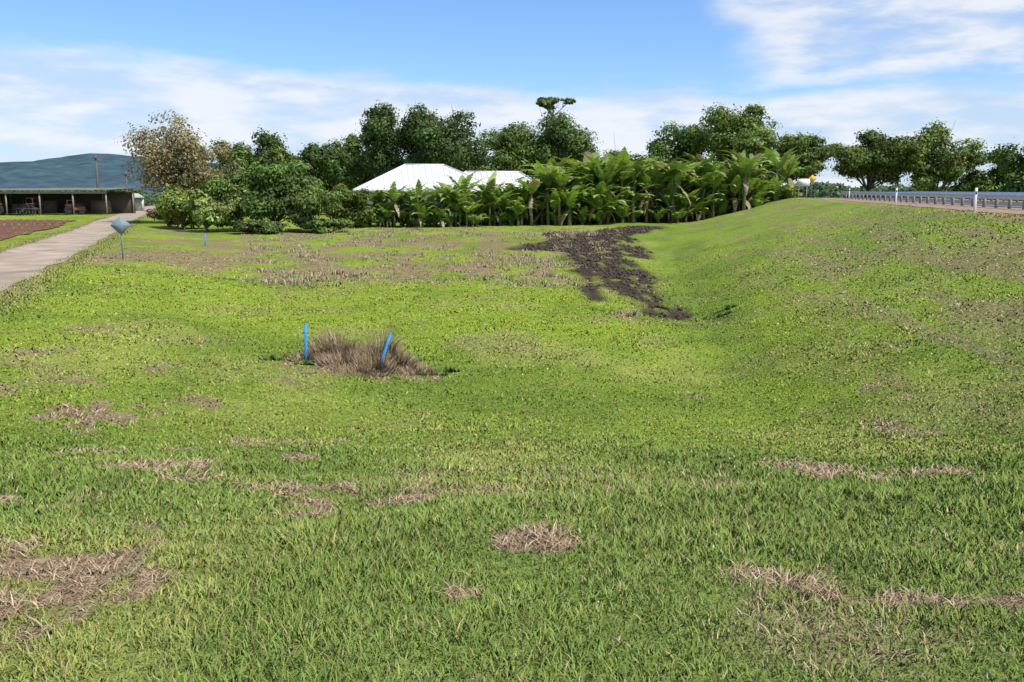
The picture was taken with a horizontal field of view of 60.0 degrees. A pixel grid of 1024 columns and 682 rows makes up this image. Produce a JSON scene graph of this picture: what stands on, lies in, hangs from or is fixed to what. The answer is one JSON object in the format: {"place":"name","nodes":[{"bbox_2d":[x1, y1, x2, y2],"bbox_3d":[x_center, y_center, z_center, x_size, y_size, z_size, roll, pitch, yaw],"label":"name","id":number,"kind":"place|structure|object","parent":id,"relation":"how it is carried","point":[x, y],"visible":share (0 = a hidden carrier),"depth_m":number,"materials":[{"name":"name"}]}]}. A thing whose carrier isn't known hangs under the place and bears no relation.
{"place":"outdoors","nodes":[
{"label":"outdoors","id":0,"kind":"place"},
{"bbox_2d":[0,219,76,239],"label":"ploughed field","id":1,"kind":"structure","parent":0,"point":[7,230],"depth_m":85.97,"materials":[{"name":"red soil"}]},
{"bbox_2d":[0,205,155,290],"bbox_3d":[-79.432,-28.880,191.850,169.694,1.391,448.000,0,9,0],"label":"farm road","id":2,"kind":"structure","parent":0,"point":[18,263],"depth_m":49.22,"materials":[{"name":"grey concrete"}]},
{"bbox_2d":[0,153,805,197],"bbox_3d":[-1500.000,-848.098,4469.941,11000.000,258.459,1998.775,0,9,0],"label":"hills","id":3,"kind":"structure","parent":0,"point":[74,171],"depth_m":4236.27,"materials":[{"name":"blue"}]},
{"bbox_2d":[359,192,539,208],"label":"walls","id":4,"kind":"structure","parent":0,"point":[389,200],"depth_m":109.89,"materials":[{"name":"white paint"}]},
{"bbox_2d":[353,164,502,191],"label":"roof","id":5,"kind":"structure","parent":4,"relation":"on","point":[410,175],"depth_m":112.29,"materials":[{"name":"white metal"}]},
{"bbox_2d":[464,171,533,192],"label":"wing roof","id":6,"kind":"structure","parent":4,"relation":"on","point":[507,176],"depth_m":114.78,"materials":[{"name":"white metal"}]},
{"bbox_2d":[0,198,1023,681],"bbox_3d":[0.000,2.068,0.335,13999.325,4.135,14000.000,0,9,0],"label":"ground","id":7,"kind":"structure","parent":0,"point":[668,244],"depth_m":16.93,"materials":[{"name":"green plant"}]},
{"bbox_2d":[15,203,39,215],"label":"disc harrow","id":8,"kind":"object","parent":7,"relation":"on","point":[22,208],"visible":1,"depth_m":129.58,"materials":[{"name":"metal"}]},
{"bbox_2d":[18,198,43,214],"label":"farm tractor","id":9,"kind":"object","parent":7,"relation":"on","point":[32,205],"visible":0.71,"depth_m":135.06,"materials":[{"name":"metal"}]},
{"bbox_2d":[0,187,135,214],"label":"machinery shed","id":10,"kind":"structure","parent":7,"relation":"on","point":[97,202],"depth_m":146.40,"materials":[{"name":"metal"}]},
{"bbox_2d":[0,206,147,314],"bbox_3d":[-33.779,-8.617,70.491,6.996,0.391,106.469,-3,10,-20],"label":"verge grass","id":11,"kind":"structure","parent":7,"relation":"on","point":[65,265],"depth_m":35.54,"materials":[{"name":"green plant"}]},
{"bbox_2d":[64,200,86,214],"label":"farm tractor","id":12,"kind":"object","parent":7,"relation":"on","point":[68,209],"visible":0.94,"depth_m":135.67,"materials":[{"name":"metal"}]},
{"bbox_2d":[92,154,98,191],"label":"utility pole","id":13,"kind":"object","parent":7,"relation":"on","point":[96,171],"visible":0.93,"depth_m":159.11,"materials":[{"name":"wood"}]},
{"bbox_2d":[110,216,130,258],"bbox_3d":[-18.895,-4.856,42.964,0.913,2.390,0.097,-3,10,-20],"label":"warning sign","id":14,"kind":"object","parent":7,"relation":"on","point":[120,225],"visible":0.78,"depth_m":42.82,"materials":[{"name":"metal"}]},
{"bbox_2d":[114,189,146,200],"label":"roadside tree","id":15,"kind":"object","parent":7,"relation":"on","point":[138,191],"visible":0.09,"depth_m":194.39,"materials":[{"name":"green plant"}]},
{"bbox_2d":[134,193,144,210],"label":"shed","id":16,"kind":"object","parent":7,"relation":"on","point":[139,202],"visible":0.14,"depth_m":172.75,"materials":[{"name":"metal"}]},
{"bbox_2d":[144,206,178,226],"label":"garden shrub","id":17,"kind":"object","parent":7,"relation":"on","point":[152,214],"visible":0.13,"depth_m":88.75,"materials":[{"name":"green plant"}]},
{"bbox_2d":[117,109,228,196],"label":"feathery tree","id":18,"kind":"object","parent":7,"relation":"on","point":[177,170],"visible":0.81,"depth_m":92.15,"materials":[{"name":"beige plant"}]},
{"bbox_2d":[153,183,204,229],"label":"garden shrub","id":19,"kind":"object","parent":7,"relation":"on","point":[169,203],"visible":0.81,"depth_m":84.30,"materials":[{"name":"green plant"}]},
{"bbox_2d":[186,213,208,228],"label":"shrub","id":20,"kind":"object","parent":7,"relation":"on","point":[197,224],"visible":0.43,"depth_m":86.75,"materials":[{"name":"green plant"}]},
{"bbox_2d":[181,186,241,231],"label":"garden shrub","id":21,"kind":"object","parent":7,"relation":"on","point":[208,209],"visible":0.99,"depth_m":80.73,"materials":[{"name":"green plant"}]},
{"bbox_2d":[180,140,245,201],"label":"feathery tree","id":22,"kind":"object","parent":7,"relation":"on","point":[223,149],"visible":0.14,"depth_m":99.81,"materials":[{"name":"green plant"}]},
{"bbox_2d":[196,175,255,231],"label":"garden shrub","id":23,"kind":"object","parent":7,"relation":"on","point":[209,184],"visible":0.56,"depth_m":81.57,"materials":[{"name":"green plant"}]},
{"bbox_2d":[205,137,258,176],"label":"rain tree","id":24,"kind":"object","parent":7,"relation":"on","point":[243,154],"visible":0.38,"depth_m":144.66,"materials":[{"name":"green plant"}]},
{"bbox_2d":[228,219,288,233],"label":"garden shrub","id":25,"kind":"object","parent":7,"relation":"on","point":[263,226],"visible":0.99,"depth_m":78.52,"materials":[{"name":"green plant"}]},
{"bbox_2d":[205,159,327,226],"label":"garden shrub","id":26,"kind":"object","parent":7,"relation":"on","point":[260,203],"visible":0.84,"depth_m":81.36,"materials":[{"name":"green plant"}]},
{"bbox_2d":[248,127,291,181],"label":"rain tree","id":27,"kind":"object","parent":7,"relation":"on","point":[264,140],"visible":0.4,"depth_m":145.21,"materials":[{"name":"green plant"}]},
{"bbox_2d":[267,144,298,187],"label":"rain tree","id":28,"kind":"object","parent":7,"relation":"on","point":[277,153],"visible":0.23,"depth_m":143.93,"materials":[{"name":"green plant"}]},
{"bbox_2d":[304,323,306,360],"bbox_3d":[-4.335,0.132,18.662,0.056,1.040,0.033,-1,9,-10],"label":"blue stake","id":29,"kind":"object","parent":7,"relation":"on","point":[305,335],"visible":0.79,"depth_m":18.62,"materials":[{"name":"paint"}]},
{"bbox_2d":[276,184,346,231],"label":"garden shrub","id":30,"kind":"object","parent":7,"relation":"on","point":[307,206],"visible":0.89,"depth_m":80.70,"materials":[{"name":"green plant"}]},
{"bbox_2d":[297,141,340,214],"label":"rain tree","id":31,"kind":"object","parent":7,"relation":"on","point":[314,155],"visible":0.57,"depth_m":140.23,"materials":[{"name":"green plant"}]},
{"bbox_2d":[298,217,353,233],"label":"garden shrub","id":32,"kind":"object","parent":7,"relation":"on","point":[324,225],"visible":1,"depth_m":80.84,"materials":[{"name":"green plant"}]},
{"bbox_2d":[318,130,367,206],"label":"rain tree","id":33,"kind":"object","parent":7,"relation":"on","point":[345,168],"visible":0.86,"depth_m":139.47,"materials":[{"name":"green plant"}]},
{"bbox_2d":[320,182,373,227],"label":"garden shrub","id":34,"kind":"object","parent":7,"relation":"on","point":[351,209],"visible":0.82,"depth_m":86.23,"materials":[{"name":"green plant"}]},
{"bbox_2d":[323,141,373,192],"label":"roadside tree","id":35,"kind":"object","parent":7,"relation":"on","point":[361,157],"visible":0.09,"depth_m":160.31,"materials":[{"name":"green plant"}]},
{"bbox_2d":[281,319,444,377],"bbox_3d":[-3.238,0.096,18.802,2.878,1.193,2.810,-7,11,-35],"label":"dry grass tussock","id":36,"kind":"object","parent":7,"relation":"on","point":[330,352],"visible":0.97,"depth_m":18.76,"materials":[{"name":"beige plant"}]},
{"bbox_2d":[350,203,392,226],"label":"garden shrub","id":37,"kind":"object","parent":7,"relation":"on","point":[377,217],"visible":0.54,"depth_m":88.55,"materials":[{"name":"green plant"}]},
{"bbox_2d":[354,99,417,177],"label":"mango tree","id":38,"kind":"object","parent":7,"relation":"on","point":[381,136],"visible":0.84,"depth_m":135.93,"materials":[{"name":"green plant"}]},
{"bbox_2d":[382,333,391,361],"bbox_3d":[-2.697,0.316,18.608,0.055,1.040,0.033,18,6,-12],"label":"blue stake","id":39,"kind":"object","parent":7,"relation":"on","point":[387,344],"visible":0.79,"depth_m":18.57,"materials":[{"name":"paint"}]},
{"bbox_2d":[369,181,410,226],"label":"banana plant","id":40,"kind":"object","parent":7,"relation":"on","point":[380,198],"visible":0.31,"depth_m":90.28,"materials":[{"name":"green plant"}]},
{"bbox_2d":[375,187,415,227],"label":"banana plant","id":41,"kind":"object","parent":7,"relation":"on","point":[385,211],"visible":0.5,"depth_m":89.48,"materials":[{"name":"green plant"}]},
{"bbox_2d":[374,188,437,227],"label":"banana plant","id":42,"kind":"object","parent":7,"relation":"on","point":[394,196],"visible":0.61,"depth_m":88.95,"materials":[{"name":"green plant"}]},
{"bbox_2d":[396,179,438,226],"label":"banana plant","id":43,"kind":"object","parent":7,"relation":"on","point":[420,192],"visible":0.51,"depth_m":89.79,"materials":[{"name":"green plant"}]},
{"bbox_2d":[404,183,457,227],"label":"banana plant","id":44,"kind":"object","parent":7,"relation":"on","point":[421,213],"visible":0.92,"depth_m":88.63,"materials":[{"name":"green plant"}]},
{"bbox_2d":[234,226,641,315],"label":"dead grass tufts","id":45,"kind":"object","parent":7,"relation":"on","point":[357,274],"visible":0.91,"depth_m":53.93,"materials":[{"name":"beige plant"}]},
{"bbox_2d":[423,204,463,225],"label":"garden shrub","id":46,"kind":"object","parent":7,"relation":"on","point":[453,214],"visible":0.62,"depth_m":89.37,"materials":[{"name":"green plant"}]},
{"bbox_2d":[422,185,465,225],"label":"banana plant","id":47,"kind":"object","parent":7,"relation":"on","point":[436,187],"visible":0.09,"depth_m":91.93,"materials":[{"name":"green plant"}]},
{"bbox_2d":[393,102,496,170],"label":"mango tree","id":48,"kind":"object","parent":7,"relation":"on","point":[441,143],"visible":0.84,"depth_m":131.69,"materials":[{"name":"green plant"}]},
{"bbox_2d":[433,182,470,226],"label":"banana plant","id":49,"kind":"object","parent":7,"relation":"on","point":[455,207],"visible":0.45,"depth_m":89.42,"materials":[{"name":"green plant"}]},
{"bbox_2d":[433,186,486,226],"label":"banana plant","id":50,"kind":"object","parent":7,"relation":"on","point":[471,208],"visible":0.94,"depth_m":89.35,"materials":[{"name":"green plant"}]},
{"bbox_2d":[439,184,505,224],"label":"banana plant","id":51,"kind":"object","parent":7,"relation":"on","point":[480,193],"visible":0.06,"depth_m":94.48,"materials":[{"name":"green plant"}]},
{"bbox_2d":[447,167,504,226],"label":"banana plant","id":52,"kind":"object","parent":7,"relation":"on","point":[463,182],"visible":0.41,"depth_m":91.76,"materials":[{"name":"green plant"}]},
{"bbox_2d":[461,147,500,171],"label":"roadside tree","id":53,"kind":"object","parent":7,"relation":"on","point":[470,167],"visible":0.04,"depth_m":160.40,"materials":[{"name":"green plant"}]},
{"bbox_2d":[469,181,519,225],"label":"banana plant","id":54,"kind":"object","parent":7,"relation":"on","point":[492,197],"visible":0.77,"depth_m":91.83,"materials":[{"name":"green plant"}]},
{"bbox_2d":[473,188,519,225],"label":"banana plant","id":55,"kind":"object","parent":7,"relation":"on","point":[497,192],"visible":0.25,"depth_m":92.52,"materials":[{"name":"green plant"}]},
{"bbox_2d":[258,304,736,375],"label":"broadleaf weeds","id":56,"kind":"object","parent":7,"relation":"on","point":[278,357],"visible":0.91,"depth_m":18.91,"materials":[{"name":"green plant"}]},
{"bbox_2d":[469,121,550,176],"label":"rain tree","id":57,"kind":"object","parent":7,"relation":"on","point":[512,143],"visible":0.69,"depth_m":144.14,"materials":[{"name":"green plant"}]},
{"bbox_2d":[0,181,1021,205],"bbox_3d":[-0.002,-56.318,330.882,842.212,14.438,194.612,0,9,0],"label":"distant trees","id":58,"kind":"object","parent":7,"relation":"on","point":[827,189],"visible":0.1,"depth_m":283.41,"materials":[{"name":"green plant"}]},
{"bbox_2d":[491,182,538,225],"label":"banana plant","id":59,"kind":"object","parent":7,"relation":"on","point":[517,208],"visible":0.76,"depth_m":91.79,"materials":[{"name":"green plant"}]},
{"bbox_2d":[484,178,547,225],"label":"banana plant","id":60,"kind":"object","parent":7,"relation":"on","point":[534,184],"visible":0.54,"depth_m":91.92,"materials":[{"name":"green plant"}]},
{"bbox_2d":[519,167,573,224],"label":"banana plant","id":61,"kind":"object","parent":7,"relation":"on","point":[541,203],"visible":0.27,"depth_m":94.37,"materials":[{"name":"green plant"}]},
{"bbox_2d":[524,178,575,223],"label":"banana plant","id":62,"kind":"object","parent":7,"relation":"on","point":[535,216],"visible":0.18,"depth_m":95.82,"materials":[{"name":"green plant"}]},
{"bbox_2d":[518,156,588,225],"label":"banana plant","id":63,"kind":"object","parent":7,"relation":"on","point":[554,201],"visible":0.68,"depth_m":92.87,"materials":[{"name":"green plant"}]},
{"bbox_2d":[515,155,594,222],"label":"banana plant","id":64,"kind":"object","parent":7,"relation":"on","point":[559,164],"visible":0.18,"depth_m":95.86,"materials":[{"name":"green plant"}]},
{"bbox_2d":[536,97,575,117],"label":"emergent tree","id":65,"kind":"object","parent":7,"relation":"on","point":[548,103],"visible":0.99,"depth_m":178.59,"materials":[{"name":"green plant"}]},
{"bbox_2d":[518,109,603,176],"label":"rain tree","id":66,"kind":"object","parent":7,"relation":"on","point":[562,137],"visible":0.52,"depth_m":143.13,"materials":[{"name":"green plant"}]},
{"bbox_2d":[541,164,596,225],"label":"banana plant","id":67,"kind":"object","parent":7,"relation":"on","point":[570,199],"visible":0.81,"depth_m":92.59,"materials":[{"name":"green plant"}]},
{"bbox_2d":[542,156,617,223],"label":"banana plant","id":68,"kind":"object","parent":7,"relation":"on","point":[571,162],"visible":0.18,"depth_m":95.94,"materials":[{"name":"green plant"}]},
{"bbox_2d":[564,174,614,224],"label":"banana plant","id":69,"kind":"object","parent":7,"relation":"on","point":[585,204],"visible":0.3,"depth_m":95.71,"materials":[{"name":"green plant"}]},
{"bbox_2d":[563,153,640,224],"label":"banana plant","id":70,"kind":"object","parent":7,"relation":"on","point":[606,172],"visible":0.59,"depth_m":94.59,"materials":[{"name":"green plant"}]},
{"bbox_2d":[573,161,640,224],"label":"banana plant","id":71,"kind":"object","parent":7,"relation":"on","point":[600,215],"visible":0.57,"depth_m":94.52,"materials":[{"name":"green plant"}]},
{"bbox_2d":[524,225,692,318],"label":"soil clods","id":72,"kind":"object","parent":7,"relation":"on","point":[585,261],"visible":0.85,"depth_m":58.85,"materials":[{"name":"brown soil"}]},
{"bbox_2d":[570,152,650,221],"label":"banana plant","id":73,"kind":"object","parent":7,"relation":"on","point":[586,160],"visible":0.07,"depth_m":101.52,"materials":[{"name":"green plant"}]},
{"bbox_2d":[564,147,658,223],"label":"banana plant","id":74,"kind":"object","parent":7,"relation":"on","point":[624,174],"visible":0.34,"depth_m":96.17,"materials":[{"name":"green plant"}]},
{"bbox_2d":[603,140,668,161],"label":"rain tree","id":75,"kind":"object","parent":7,"relation":"on","point":[632,159],"visible":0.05,"depth_m":158.06,"materials":[{"name":"green plant"}]},
{"bbox_2d":[631,181,643,221],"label":"banana plant","id":76,"kind":"object","parent":7,"relation":"on","point":[640,219],"visible":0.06,"depth_m":103.39,"materials":[{"name":"green plant"}]},
{"bbox_2d":[600,150,684,222],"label":"banana plant","id":77,"kind":"object","parent":7,"relation":"on","point":[660,216],"visible":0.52,"depth_m":98.95,"materials":[{"name":"green plant"}]},
{"bbox_2d":[606,156,687,222],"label":"banana plant","id":78,"kind":"object","parent":7,"relation":"on","point":[637,172],"visible":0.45,"depth_m":97.39,"materials":[{"name":"green plant"}]},
{"bbox_2d":[637,161,699,222],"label":"banana plant","id":79,"kind":"object","parent":7,"relation":"on","point":[651,172],"visible":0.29,"depth_m":99.65,"materials":[{"name":"green plant"}]},
{"bbox_2d":[645,120,708,175],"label":"rain tree","id":80,"kind":"object","parent":7,"relation":"on","point":[663,149],"visible":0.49,"depth_m":138.37,"materials":[{"name":"green plant"}]},
{"bbox_2d":[652,173,716,222],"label":"banana plant","id":81,"kind":"object","parent":7,"relation":"on","point":[676,215],"visible":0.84,"depth_m":99.43,"materials":[{"name":"green plant"}]},
{"bbox_2d":[648,154,727,216],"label":"banana plant","id":82,"kind":"object","parent":7,"relation":"on","point":[698,158],"visible":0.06,"depth_m":102.50,"materials":[{"name":"green plant"}]},
{"bbox_2d":[647,159,729,222],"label":"banana plant","id":83,"kind":"object","parent":7,"relation":"on","point":[710,176],"visible":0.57,"depth_m":99.26,"materials":[{"name":"green plant"}]},
{"bbox_2d":[675,168,731,221],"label":"banana plant","id":84,"kind":"object","parent":7,"relation":"on","point":[718,179],"visible":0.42,"depth_m":100.57,"materials":[{"name":"green plant"}]},
{"bbox_2d":[681,178,726,221],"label":"banana plant","id":85,"kind":"object","parent":7,"relation":"on","point":[707,187],"visible":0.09,"depth_m":102.28,"materials":[{"name":"green plant"}]},
{"bbox_2d":[685,165,740,219],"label":"banana plant","id":86,"kind":"object","parent":7,"relation":"on","point":[721,201],"visible":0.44,"depth_m":101.98,"materials":[{"name":"green plant"}]},
{"bbox_2d":[684,149,769,217],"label":"banana plant","id":87,"kind":"object","parent":7,"relation":"on","point":[744,185],"visible":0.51,"depth_m":101.06,"materials":[{"name":"green plant"}]},
{"bbox_2d":[684,101,782,170],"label":"rain tree","id":88,"kind":"object","parent":7,"relation":"on","point":[725,128],"visible":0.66,"depth_m":131.95,"materials":[{"name":"green plant"}]},
{"bbox_2d":[724,150,770,213],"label":"banana plant","id":89,"kind":"object","parent":7,"relation":"on","point":[756,201],"visible":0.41,"depth_m":102.29,"materials":[{"name":"green plant"}]},
{"bbox_2d":[724,154,772,196],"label":"banana plant","id":90,"kind":"object","parent":7,"relation":"on","point":[765,167],"visible":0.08,"depth_m":107.74,"materials":[{"name":"green plant"}]},
{"bbox_2d":[735,165,776,207],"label":"banana plant","id":91,"kind":"object","parent":7,"relation":"on","point":[762,188],"visible":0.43,"depth_m":102.81,"materials":[{"name":"green plant"}]},
{"bbox_2d":[740,146,801,201],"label":"banana plant","id":92,"kind":"object","parent":7,"relation":"on","point":[777,161],"visible":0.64,"depth_m":106.86,"materials":[{"name":"green plant"}]},
{"bbox_2d":[746,153,805,202],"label":"banana plant","id":93,"kind":"object","parent":7,"relation":"on","point":[789,166],"visible":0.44,"depth_m":108.21,"materials":[{"name":"green plant"}]},
{"bbox_2d":[728,126,836,182],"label":"rain tree","id":94,"kind":"object","parent":7,"relation":"on","point":[813,152],"visible":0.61,"depth_m":115.54,"materials":[{"name":"green plant"}]},
{"bbox_2d":[824,128,930,197],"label":"rain tree","id":95,"kind":"object","parent":7,"relation":"on","point":[873,157],"visible":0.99,"depth_m":129.47,"materials":[{"name":"green plant"}]},
{"bbox_2d":[816,198,1023,213],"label":"gravel shoulder","id":96,"kind":"object","parent":7,"relation":"on","point":[1013,210],"visible":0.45,"depth_m":49.65},
{"bbox_2d":[797,179,809,197],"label":"road sign board","id":97,"kind":"object","parent":96,"relation":"on","point":[803,182],"visible":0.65,"depth_m":110.25,"materials":[{"name":"white paint"}]},
{"bbox_2d":[841,191,1023,209],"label":"guardrail","id":98,"kind":"object","parent":96,"relation":"on","point":[1009,197],"visible":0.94,"depth_m":54.65,"materials":[{"name":"metal"}]},
{"bbox_2d":[902,191,1023,201],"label":"guardrail","id":99,"kind":"object","parent":96,"relation":"on","point":[971,192],"visible":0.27,"depth_m":76.98,"materials":[{"name":"metal"}]},
{"bbox_2d":[897,117,987,197],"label":"poinciana tree","id":100,"kind":"object","parent":7,"relation":"on","point":[949,168],"visible":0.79,"depth_m":131.29,"materials":[{"name":"green plant"}]},
{"bbox_2d":[973,188,977,212],"bbox_3d":[19.600,-5.919,37.530,0.120,1.100,0.062,0,9,0],"label":"guide post","id":101,"kind":"object","parent":7,"relation":"on","point":[975,201],"visible":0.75,"depth_m":37.51,"materials":[{"name":"white paint"}]},
{"bbox_2d":[947,146,1023,199],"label":"rain tree","id":102,"kind":"object","parent":7,"relation":"on","point":[992,180],"visible":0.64,"depth_m":130.14,"materials":[{"name":"green plant"}]},
{"bbox_2d":[984,137,1023,200],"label":"rain tree","id":103,"kind":"object","parent":7,"relation":"on","point":[1013,165],"visible":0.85,"depth_m":120.11,"materials":[{"name":"green plant"}]},
{"bbox_2d":[0,0,1023,190],"label":"sky","id":104,"kind":"structure","parent":0,"point":[74,74],"materials":[{"name":"blue"}]},
{"bbox_2d":[860,198,1022,207],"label":"highway road","id":105,"kind":"structure","parent":0,"point":[992,203],"depth_m":63.07,"materials":[{"name":"grey asphalt"}]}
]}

